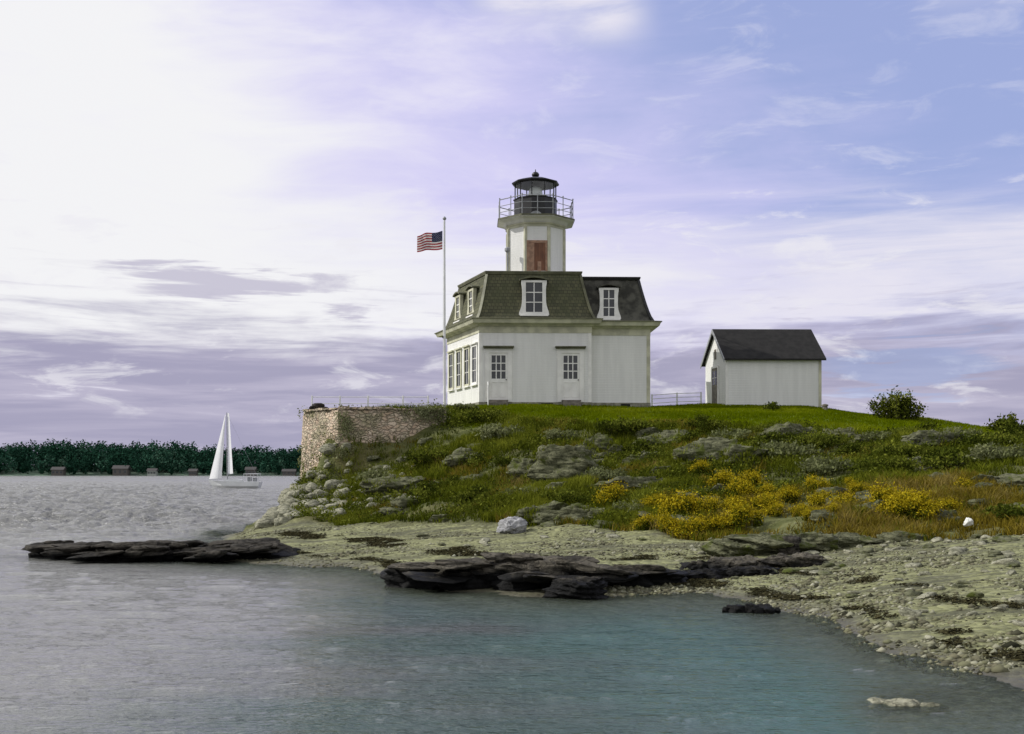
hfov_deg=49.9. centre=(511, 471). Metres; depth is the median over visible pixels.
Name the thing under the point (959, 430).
shrub
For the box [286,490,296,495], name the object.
boulder
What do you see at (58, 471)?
house
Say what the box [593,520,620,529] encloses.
boulder
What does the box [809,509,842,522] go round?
boulder
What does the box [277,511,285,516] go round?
boulder
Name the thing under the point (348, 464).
boulder
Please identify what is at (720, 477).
goldenrod
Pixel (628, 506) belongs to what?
shrub
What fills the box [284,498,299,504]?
boulder
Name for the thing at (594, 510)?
boulder
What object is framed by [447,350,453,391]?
window
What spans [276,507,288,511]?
boulder
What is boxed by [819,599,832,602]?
beach stone
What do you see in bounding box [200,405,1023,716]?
ground
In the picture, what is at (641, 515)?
boulder
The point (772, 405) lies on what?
bush
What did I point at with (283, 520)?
boulder
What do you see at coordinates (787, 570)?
beach stone
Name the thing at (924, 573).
beach stone
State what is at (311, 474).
boulder
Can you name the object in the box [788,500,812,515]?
goldenrod
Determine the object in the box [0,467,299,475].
shore
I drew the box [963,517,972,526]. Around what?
boulder
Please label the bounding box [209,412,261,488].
sailboat
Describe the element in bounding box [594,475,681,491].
rock outcrop
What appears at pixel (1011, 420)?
leafy shrub
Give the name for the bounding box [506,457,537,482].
rock outcrop
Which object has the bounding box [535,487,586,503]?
shrub
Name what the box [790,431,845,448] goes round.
shrub
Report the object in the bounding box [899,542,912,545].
beach stone
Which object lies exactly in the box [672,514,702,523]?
boulder
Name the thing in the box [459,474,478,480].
boulder
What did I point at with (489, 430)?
shrub
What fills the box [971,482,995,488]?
boulder
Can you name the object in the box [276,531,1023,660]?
seaweed
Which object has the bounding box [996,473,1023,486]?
boulder
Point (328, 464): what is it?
boulder
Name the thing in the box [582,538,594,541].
beach stone
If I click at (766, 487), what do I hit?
goldenrod
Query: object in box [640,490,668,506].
goldenrod
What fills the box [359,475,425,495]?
rock outcrop
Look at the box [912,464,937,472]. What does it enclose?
boulder
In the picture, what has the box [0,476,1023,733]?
sea
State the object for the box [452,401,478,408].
overgrown bush
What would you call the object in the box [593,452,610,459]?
boulder
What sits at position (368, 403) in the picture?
wire fence
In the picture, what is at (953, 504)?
goldenrod
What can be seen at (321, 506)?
boulder
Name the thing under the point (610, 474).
shrub
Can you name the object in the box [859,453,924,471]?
shrub
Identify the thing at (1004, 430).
shrub
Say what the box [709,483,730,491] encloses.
boulder
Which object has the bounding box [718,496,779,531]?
goldenrod
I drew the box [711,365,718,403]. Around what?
door
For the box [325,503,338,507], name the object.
boulder
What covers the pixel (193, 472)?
house
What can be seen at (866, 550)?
beach stone
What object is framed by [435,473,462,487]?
shrub
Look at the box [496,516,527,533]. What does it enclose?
boulder
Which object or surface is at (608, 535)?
beach stone
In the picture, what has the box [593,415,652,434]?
shrub
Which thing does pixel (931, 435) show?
rock outcrop
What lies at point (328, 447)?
boulder
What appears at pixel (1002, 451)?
shrub
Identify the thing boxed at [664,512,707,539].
goldenrod
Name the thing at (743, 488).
goldenrod
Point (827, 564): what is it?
beach stone
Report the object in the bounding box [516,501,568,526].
rock outcrop
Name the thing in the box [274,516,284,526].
boulder
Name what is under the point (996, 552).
beach stone
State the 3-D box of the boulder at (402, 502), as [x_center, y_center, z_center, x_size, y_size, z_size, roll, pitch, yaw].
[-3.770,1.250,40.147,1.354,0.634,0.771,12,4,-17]
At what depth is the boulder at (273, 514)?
41.91 m
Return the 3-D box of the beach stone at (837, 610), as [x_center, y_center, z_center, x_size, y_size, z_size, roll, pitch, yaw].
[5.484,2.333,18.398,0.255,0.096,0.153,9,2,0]
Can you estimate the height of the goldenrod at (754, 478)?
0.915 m
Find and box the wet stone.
[866,697,949,712]
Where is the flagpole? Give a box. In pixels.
[442,216,445,405]
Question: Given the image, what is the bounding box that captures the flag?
[417,231,441,251]
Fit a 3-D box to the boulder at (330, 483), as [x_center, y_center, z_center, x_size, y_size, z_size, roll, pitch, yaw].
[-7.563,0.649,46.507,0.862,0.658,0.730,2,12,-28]
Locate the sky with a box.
[0,0,1023,464]
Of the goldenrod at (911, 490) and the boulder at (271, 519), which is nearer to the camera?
the goldenrod at (911, 490)
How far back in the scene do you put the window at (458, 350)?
54.89 m
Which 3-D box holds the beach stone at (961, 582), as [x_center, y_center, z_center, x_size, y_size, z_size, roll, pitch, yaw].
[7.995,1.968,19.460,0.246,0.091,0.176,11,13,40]
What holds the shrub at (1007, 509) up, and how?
on the ground at (952, 575)
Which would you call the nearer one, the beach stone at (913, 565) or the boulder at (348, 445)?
the beach stone at (913, 565)
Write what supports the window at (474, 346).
in the lighthouse
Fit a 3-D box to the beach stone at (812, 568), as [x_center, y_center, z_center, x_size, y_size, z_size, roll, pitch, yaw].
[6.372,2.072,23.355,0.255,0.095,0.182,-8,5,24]
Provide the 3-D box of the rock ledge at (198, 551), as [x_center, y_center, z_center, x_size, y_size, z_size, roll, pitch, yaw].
[-9.698,2.259,30.003,7.700,0.841,3.675,0,0,-10]
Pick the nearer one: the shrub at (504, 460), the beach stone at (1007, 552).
the beach stone at (1007, 552)
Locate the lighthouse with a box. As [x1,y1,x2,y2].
[434,169,661,407]
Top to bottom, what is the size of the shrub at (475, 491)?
0.875 m
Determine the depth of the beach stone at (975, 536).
25.62 m
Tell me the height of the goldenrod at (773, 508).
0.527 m
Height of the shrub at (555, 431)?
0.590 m
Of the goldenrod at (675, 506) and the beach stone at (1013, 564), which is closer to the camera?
the beach stone at (1013, 564)
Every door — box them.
[483,346,513,401]
[527,240,546,270]
[555,346,585,401]
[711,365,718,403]
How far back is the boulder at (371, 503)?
40.64 m
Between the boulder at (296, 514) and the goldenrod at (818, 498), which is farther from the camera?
the boulder at (296, 514)
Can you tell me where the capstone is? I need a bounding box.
[309,403,327,408]
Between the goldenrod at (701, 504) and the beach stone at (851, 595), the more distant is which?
the goldenrod at (701, 504)
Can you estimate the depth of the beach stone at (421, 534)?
33.97 m
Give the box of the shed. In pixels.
[700,329,825,406]
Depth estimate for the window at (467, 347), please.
53.67 m
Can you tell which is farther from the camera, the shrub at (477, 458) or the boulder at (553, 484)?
the shrub at (477, 458)
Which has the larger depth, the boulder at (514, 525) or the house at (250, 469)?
the house at (250, 469)
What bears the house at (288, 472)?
on the shore
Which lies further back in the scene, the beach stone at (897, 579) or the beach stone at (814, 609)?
the beach stone at (897, 579)
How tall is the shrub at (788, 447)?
0.923 m
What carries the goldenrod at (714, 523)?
on the ground at (952, 575)
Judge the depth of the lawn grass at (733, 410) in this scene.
48.58 m
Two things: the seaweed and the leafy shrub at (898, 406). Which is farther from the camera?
the leafy shrub at (898, 406)
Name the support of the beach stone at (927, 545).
on the ground at (952, 575)
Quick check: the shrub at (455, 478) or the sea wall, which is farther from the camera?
the sea wall
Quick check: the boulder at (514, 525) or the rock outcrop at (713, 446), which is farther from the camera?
the rock outcrop at (713, 446)
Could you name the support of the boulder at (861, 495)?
on the ground at (952, 575)
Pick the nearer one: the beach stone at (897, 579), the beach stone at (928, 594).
the beach stone at (928, 594)
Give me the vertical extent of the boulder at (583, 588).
0.643 m
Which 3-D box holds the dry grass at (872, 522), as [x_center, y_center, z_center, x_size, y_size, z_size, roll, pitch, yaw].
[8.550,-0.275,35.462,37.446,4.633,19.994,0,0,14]
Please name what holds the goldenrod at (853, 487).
on the ground at (952, 575)
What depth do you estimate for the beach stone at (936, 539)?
25.95 m
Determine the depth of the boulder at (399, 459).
47.12 m
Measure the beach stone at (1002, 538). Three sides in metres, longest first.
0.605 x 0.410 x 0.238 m
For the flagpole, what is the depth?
49.96 m
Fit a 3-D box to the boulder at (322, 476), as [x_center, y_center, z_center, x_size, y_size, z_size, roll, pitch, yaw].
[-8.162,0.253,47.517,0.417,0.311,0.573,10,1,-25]
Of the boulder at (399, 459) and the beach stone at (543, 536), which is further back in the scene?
the boulder at (399, 459)
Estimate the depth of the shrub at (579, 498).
35.73 m
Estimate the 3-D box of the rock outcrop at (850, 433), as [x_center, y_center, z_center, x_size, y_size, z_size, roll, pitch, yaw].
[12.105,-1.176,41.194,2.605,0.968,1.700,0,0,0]
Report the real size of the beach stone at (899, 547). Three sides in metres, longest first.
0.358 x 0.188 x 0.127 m
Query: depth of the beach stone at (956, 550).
23.47 m
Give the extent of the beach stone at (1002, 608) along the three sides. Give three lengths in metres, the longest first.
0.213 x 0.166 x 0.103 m
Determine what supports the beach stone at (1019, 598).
on the ground at (952, 575)
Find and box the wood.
[0,438,300,474]
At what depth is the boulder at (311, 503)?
43.05 m
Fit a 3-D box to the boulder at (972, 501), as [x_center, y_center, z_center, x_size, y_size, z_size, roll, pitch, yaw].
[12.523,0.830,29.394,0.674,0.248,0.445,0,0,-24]
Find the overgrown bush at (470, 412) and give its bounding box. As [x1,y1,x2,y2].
[444,405,511,422]
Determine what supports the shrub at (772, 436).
on the ground at (952, 575)
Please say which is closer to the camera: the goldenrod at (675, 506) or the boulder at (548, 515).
the goldenrod at (675, 506)
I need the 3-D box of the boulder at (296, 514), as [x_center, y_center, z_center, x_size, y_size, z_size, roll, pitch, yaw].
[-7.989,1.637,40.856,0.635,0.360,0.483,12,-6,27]
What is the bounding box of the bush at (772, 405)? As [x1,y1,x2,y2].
[762,401,780,409]
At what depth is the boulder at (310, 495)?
45.36 m
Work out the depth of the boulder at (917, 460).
35.35 m
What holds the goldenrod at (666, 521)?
on the ground at (952, 575)
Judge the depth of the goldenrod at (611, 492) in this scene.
34.98 m
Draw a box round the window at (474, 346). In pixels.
[469,342,477,386]
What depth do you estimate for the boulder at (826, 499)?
31.17 m
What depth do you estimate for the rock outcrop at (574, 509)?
34.12 m
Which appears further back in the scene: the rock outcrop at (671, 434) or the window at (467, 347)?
the window at (467, 347)
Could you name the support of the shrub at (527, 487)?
on the ground at (952, 575)
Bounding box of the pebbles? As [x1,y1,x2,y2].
[235,512,1023,690]
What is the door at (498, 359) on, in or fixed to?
in the lighthouse
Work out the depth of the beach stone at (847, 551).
25.49 m
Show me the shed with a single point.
(758, 367)
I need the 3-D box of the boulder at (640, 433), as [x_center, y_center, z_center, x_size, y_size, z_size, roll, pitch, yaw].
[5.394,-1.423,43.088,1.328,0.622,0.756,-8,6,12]
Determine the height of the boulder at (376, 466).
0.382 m
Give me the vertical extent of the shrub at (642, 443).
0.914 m
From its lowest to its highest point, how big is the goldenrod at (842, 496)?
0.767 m
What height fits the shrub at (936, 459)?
1.042 m
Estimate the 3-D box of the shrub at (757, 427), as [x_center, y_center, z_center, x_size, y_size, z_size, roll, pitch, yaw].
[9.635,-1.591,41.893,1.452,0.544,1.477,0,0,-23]
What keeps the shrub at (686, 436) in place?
on the ground at (952, 575)
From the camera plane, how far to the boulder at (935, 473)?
32.05 m
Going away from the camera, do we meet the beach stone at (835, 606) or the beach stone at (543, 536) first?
the beach stone at (835, 606)
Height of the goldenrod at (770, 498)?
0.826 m
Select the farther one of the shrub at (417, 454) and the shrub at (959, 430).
the shrub at (417, 454)
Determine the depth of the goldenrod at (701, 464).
36.10 m
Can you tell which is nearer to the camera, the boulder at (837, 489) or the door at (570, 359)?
the boulder at (837, 489)
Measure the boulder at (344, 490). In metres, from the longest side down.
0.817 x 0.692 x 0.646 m
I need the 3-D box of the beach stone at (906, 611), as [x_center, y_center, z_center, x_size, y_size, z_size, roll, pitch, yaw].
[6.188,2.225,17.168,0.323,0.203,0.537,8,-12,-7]
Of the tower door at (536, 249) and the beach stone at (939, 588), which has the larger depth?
the tower door at (536, 249)
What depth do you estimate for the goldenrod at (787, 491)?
32.24 m
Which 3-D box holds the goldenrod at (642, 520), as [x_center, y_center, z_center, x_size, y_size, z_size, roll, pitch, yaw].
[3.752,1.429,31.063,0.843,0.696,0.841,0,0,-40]
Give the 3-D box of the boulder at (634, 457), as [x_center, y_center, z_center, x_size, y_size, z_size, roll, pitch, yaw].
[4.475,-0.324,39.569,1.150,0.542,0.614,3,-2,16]
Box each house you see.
[50,467,66,475]
[112,465,130,475]
[146,468,158,475]
[188,469,198,475]
[244,467,257,475]
[282,469,296,475]
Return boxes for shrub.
[348,466,394,480]
[399,477,445,500]
[401,445,451,465]
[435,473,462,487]
[449,482,497,502]
[458,451,490,466]
[472,421,524,439]
[483,454,519,466]
[496,485,536,493]
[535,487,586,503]
[540,427,580,439]
[551,493,592,503]
[583,465,636,480]
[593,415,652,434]
[611,499,648,513]
[621,436,666,453]
[642,449,671,458]
[673,428,706,443]
[679,414,726,431]
[707,426,758,440]
[741,428,799,447]
[746,422,771,432]
[758,439,829,457]
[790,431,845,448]
[795,454,856,475]
[830,441,868,456]
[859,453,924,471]
[860,429,891,440]
[866,385,927,419]
[867,438,938,457]
[884,425,917,431]
[905,419,944,430]
[912,445,980,469]
[939,425,985,434]
[955,430,1022,445]
[962,440,1023,461]
[973,499,1023,521]
[984,412,1023,431]
[991,423,1023,441]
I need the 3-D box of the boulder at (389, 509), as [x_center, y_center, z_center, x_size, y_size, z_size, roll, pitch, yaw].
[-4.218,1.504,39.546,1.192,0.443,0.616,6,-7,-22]
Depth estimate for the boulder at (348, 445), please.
47.73 m
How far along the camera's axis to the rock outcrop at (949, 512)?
28.32 m
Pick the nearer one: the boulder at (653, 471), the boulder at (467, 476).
the boulder at (653, 471)
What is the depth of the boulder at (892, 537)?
26.48 m
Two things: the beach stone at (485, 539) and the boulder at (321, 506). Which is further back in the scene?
the boulder at (321, 506)
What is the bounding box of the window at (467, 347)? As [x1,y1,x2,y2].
[462,345,469,387]
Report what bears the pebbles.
on the ground at (952, 575)
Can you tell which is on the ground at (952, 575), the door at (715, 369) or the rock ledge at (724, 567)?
the rock ledge at (724, 567)
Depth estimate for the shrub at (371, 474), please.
44.85 m
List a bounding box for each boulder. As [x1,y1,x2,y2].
[255,519,271,528]
[259,517,274,524]
[262,511,278,517]
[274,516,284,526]
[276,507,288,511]
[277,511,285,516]
[279,515,292,524]
[280,494,293,500]
[280,497,288,504]
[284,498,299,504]
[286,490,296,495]
[291,511,302,518]
[300,483,306,492]
[304,492,312,499]
[304,499,319,507]
[305,470,316,479]
[305,482,318,492]
[312,489,328,497]
[314,505,326,509]
[317,474,326,479]
[318,443,335,455]
[323,479,340,491]
[324,462,331,468]
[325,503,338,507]
[333,487,351,497]
[333,508,346,518]
[341,442,350,450]
[346,461,352,466]
[365,502,380,509]
[366,456,379,461]
[372,464,393,470]
[378,507,406,515]
[390,496,421,507]
[395,456,407,463]
[417,437,433,446]
[427,514,447,522]
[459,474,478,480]
[470,474,482,477]
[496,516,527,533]
[531,510,561,524]
[541,576,608,601]
[544,481,565,490]
[563,514,583,523]
[587,507,603,519]
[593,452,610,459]
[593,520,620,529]
[620,455,646,463]
[634,427,662,437]
[638,511,649,517]
[650,466,670,474]
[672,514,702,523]
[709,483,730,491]
[777,535,800,554]
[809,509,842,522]
[815,486,849,495]
[821,495,840,506]
[852,490,886,503]
[876,531,928,542]
[908,456,922,463]
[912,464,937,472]
[928,472,950,477]
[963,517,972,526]
[968,498,991,506]
[970,473,998,481]
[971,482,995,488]
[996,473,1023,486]
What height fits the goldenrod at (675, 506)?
1.222 m
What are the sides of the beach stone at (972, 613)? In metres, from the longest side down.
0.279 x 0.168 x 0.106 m
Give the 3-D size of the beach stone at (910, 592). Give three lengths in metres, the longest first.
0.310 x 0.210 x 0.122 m
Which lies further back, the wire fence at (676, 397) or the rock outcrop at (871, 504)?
the wire fence at (676, 397)
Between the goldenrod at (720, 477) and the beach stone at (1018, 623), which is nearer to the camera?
the beach stone at (1018, 623)
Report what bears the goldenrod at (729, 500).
on the ground at (952, 575)
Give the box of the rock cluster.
[722,603,780,616]
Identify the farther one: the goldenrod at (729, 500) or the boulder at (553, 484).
the boulder at (553, 484)
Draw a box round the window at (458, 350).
[454,347,461,389]
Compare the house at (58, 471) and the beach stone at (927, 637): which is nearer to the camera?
the beach stone at (927, 637)
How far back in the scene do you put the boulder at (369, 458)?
47.47 m
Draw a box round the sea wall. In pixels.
[300,406,445,478]
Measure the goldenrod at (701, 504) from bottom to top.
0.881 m
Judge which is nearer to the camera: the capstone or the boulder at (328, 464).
the boulder at (328, 464)
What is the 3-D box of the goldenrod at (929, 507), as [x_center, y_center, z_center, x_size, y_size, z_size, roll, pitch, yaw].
[10.561,0.922,28.350,1.240,1.026,1.242,0,0,-11]
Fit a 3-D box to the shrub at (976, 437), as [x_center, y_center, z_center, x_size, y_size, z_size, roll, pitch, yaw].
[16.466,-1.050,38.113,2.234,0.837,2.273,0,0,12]
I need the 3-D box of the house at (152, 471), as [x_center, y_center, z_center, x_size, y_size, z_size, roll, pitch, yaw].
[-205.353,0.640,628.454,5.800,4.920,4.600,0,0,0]
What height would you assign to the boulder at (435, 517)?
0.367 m
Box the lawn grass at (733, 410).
[303,402,998,469]
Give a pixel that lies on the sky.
(209, 209)
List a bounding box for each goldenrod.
[591,478,634,507]
[632,511,654,530]
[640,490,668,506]
[652,484,702,516]
[653,511,687,532]
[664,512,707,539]
[687,459,712,475]
[688,491,721,515]
[701,511,732,531]
[703,468,740,487]
[717,493,749,513]
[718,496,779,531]
[721,473,760,496]
[737,467,769,487]
[748,488,787,512]
[752,481,777,494]
[762,501,784,516]
[776,484,801,502]
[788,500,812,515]
[801,473,832,490]
[801,504,820,520]
[803,486,836,506]
[821,501,844,511]
[827,488,860,504]
[842,477,855,484]
[845,478,877,494]
[857,478,913,502]
[874,491,911,519]
[880,485,943,520]
[894,486,930,500]
[896,490,946,522]
[935,493,963,510]
[948,474,979,488]
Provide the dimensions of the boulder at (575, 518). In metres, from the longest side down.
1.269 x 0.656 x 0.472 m
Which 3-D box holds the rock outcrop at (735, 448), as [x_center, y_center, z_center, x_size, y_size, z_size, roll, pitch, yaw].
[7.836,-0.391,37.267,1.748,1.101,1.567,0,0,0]
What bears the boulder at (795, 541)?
on the ground at (952, 575)
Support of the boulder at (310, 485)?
on the ground at (952, 575)
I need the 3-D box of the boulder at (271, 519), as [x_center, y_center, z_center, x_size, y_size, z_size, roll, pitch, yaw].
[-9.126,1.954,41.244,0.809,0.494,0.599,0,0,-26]
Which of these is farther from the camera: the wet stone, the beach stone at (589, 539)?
the beach stone at (589, 539)
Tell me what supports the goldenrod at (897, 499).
on the ground at (952, 575)
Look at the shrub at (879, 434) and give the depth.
40.43 m
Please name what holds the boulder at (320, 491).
on the ground at (952, 575)
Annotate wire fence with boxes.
[311,396,428,406]
[651,392,701,405]
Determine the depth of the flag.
49.76 m
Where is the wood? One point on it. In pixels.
(101, 457)
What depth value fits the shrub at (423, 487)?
40.16 m
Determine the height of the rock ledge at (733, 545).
0.760 m
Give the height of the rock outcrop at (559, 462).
2.311 m
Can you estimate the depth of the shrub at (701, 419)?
42.94 m
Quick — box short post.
[822,404,827,409]
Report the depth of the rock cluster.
18.70 m
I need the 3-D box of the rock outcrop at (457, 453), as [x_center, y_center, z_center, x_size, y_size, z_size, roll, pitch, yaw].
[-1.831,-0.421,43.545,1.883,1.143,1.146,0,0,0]
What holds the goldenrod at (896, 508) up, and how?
on the ground at (952, 575)
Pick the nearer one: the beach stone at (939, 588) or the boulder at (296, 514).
the beach stone at (939, 588)
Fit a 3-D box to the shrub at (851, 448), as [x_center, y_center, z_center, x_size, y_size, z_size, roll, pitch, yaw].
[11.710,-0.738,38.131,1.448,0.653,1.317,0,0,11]
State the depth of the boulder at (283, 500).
45.77 m
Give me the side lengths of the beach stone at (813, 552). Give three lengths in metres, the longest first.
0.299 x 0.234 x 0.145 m
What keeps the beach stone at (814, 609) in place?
on the ground at (952, 575)
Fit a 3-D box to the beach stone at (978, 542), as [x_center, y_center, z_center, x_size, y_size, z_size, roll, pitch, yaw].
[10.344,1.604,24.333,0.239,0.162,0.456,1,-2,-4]
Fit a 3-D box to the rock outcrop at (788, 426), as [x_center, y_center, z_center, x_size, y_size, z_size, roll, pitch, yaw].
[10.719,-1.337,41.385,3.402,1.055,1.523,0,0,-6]
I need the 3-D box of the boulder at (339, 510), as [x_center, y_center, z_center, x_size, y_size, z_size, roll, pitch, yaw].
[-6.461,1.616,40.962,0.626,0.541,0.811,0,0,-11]
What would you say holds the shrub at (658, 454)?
on the ground at (952, 575)
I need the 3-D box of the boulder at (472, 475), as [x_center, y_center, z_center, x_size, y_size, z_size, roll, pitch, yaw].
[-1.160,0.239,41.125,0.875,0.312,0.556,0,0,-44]
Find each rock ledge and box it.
[21,538,300,562]
[380,552,688,591]
[679,551,825,578]
[700,531,883,556]
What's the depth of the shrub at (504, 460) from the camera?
41.23 m
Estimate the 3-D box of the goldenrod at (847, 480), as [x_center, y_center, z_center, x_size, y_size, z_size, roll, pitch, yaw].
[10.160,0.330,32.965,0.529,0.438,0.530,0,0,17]
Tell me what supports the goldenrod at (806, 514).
on the ground at (952, 575)
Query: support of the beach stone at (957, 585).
on the ground at (952, 575)
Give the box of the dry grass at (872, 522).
[339,413,1023,540]
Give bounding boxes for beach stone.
[416,533,428,536]
[479,538,489,541]
[539,535,549,538]
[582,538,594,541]
[606,533,619,537]
[782,568,802,573]
[806,550,819,553]
[806,567,817,569]
[808,608,821,612]
[817,570,832,574]
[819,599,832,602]
[821,563,834,566]
[832,605,844,609]
[833,608,844,612]
[843,549,853,552]
[845,594,859,597]
[847,591,860,593]
[856,548,873,553]
[891,578,903,581]
[892,546,905,549]
[898,607,921,616]
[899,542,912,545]
[904,589,916,595]
[905,563,921,567]
[915,592,937,598]
[917,571,931,575]
[922,543,933,548]
[924,635,934,639]
[930,537,941,542]
[933,586,944,589]
[948,547,967,553]
[951,584,967,587]
[956,580,970,583]
[966,592,984,597]
[966,611,977,615]
[970,534,980,538]
[972,540,985,544]
[988,550,1001,555]
[991,558,1020,563]
[991,606,1005,610]
[992,535,1019,542]
[1001,550,1014,554]
[1004,562,1020,567]
[1006,569,1016,574]
[1008,594,1023,602]
[1012,621,1023,626]
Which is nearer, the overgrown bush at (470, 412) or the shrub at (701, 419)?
the shrub at (701, 419)
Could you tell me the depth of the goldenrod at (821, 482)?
32.84 m
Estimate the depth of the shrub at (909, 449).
36.51 m
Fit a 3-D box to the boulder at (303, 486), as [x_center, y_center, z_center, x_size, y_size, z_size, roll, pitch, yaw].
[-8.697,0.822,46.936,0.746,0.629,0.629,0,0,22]
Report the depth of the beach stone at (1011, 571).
19.92 m
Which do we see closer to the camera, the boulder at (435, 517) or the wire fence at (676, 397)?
the boulder at (435, 517)
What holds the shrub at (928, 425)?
on the ground at (952, 575)
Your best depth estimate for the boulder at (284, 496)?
46.25 m
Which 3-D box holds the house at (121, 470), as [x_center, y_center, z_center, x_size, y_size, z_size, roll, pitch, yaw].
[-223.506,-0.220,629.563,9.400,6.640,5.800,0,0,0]
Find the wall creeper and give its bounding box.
[297,398,453,479]
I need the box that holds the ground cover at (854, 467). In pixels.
[288,399,1022,535]
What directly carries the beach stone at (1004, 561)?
on the ground at (952, 575)
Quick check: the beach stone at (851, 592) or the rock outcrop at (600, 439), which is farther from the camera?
the rock outcrop at (600, 439)
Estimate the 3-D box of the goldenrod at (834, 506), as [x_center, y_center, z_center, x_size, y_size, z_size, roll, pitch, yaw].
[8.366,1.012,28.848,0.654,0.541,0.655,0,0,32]
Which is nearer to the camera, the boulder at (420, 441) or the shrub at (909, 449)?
the shrub at (909, 449)
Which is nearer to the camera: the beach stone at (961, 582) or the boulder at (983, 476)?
the beach stone at (961, 582)
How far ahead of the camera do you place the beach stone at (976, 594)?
17.90 m
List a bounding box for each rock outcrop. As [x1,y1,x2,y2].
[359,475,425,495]
[442,447,482,467]
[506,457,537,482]
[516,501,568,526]
[527,444,598,483]
[538,503,598,527]
[575,433,622,456]
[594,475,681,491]
[632,429,688,444]
[672,437,737,464]
[722,443,768,467]
[754,421,816,435]
[811,427,868,442]
[844,499,886,513]
[901,429,969,446]
[918,509,963,521]
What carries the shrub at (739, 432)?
on the ground at (952, 575)
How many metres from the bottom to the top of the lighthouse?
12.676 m
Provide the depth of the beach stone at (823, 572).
22.41 m
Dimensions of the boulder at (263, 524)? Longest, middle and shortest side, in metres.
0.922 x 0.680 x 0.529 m
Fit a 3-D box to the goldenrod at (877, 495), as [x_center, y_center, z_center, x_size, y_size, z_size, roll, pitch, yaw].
[10.153,0.697,29.724,1.593,1.120,1.353,0,0,0]
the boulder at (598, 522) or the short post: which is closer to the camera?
the boulder at (598, 522)
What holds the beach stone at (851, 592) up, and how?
on the ground at (952, 575)
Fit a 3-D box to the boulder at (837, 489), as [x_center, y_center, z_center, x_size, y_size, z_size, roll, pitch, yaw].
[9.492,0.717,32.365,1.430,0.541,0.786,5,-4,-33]
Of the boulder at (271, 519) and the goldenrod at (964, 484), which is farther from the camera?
the boulder at (271, 519)
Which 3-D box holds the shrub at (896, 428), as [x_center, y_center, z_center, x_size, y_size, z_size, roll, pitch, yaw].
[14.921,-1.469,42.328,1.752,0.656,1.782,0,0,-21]
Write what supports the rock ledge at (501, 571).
on the ground at (952, 575)
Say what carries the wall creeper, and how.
attached to the sea wall
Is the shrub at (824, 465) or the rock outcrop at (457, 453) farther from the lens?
the rock outcrop at (457, 453)

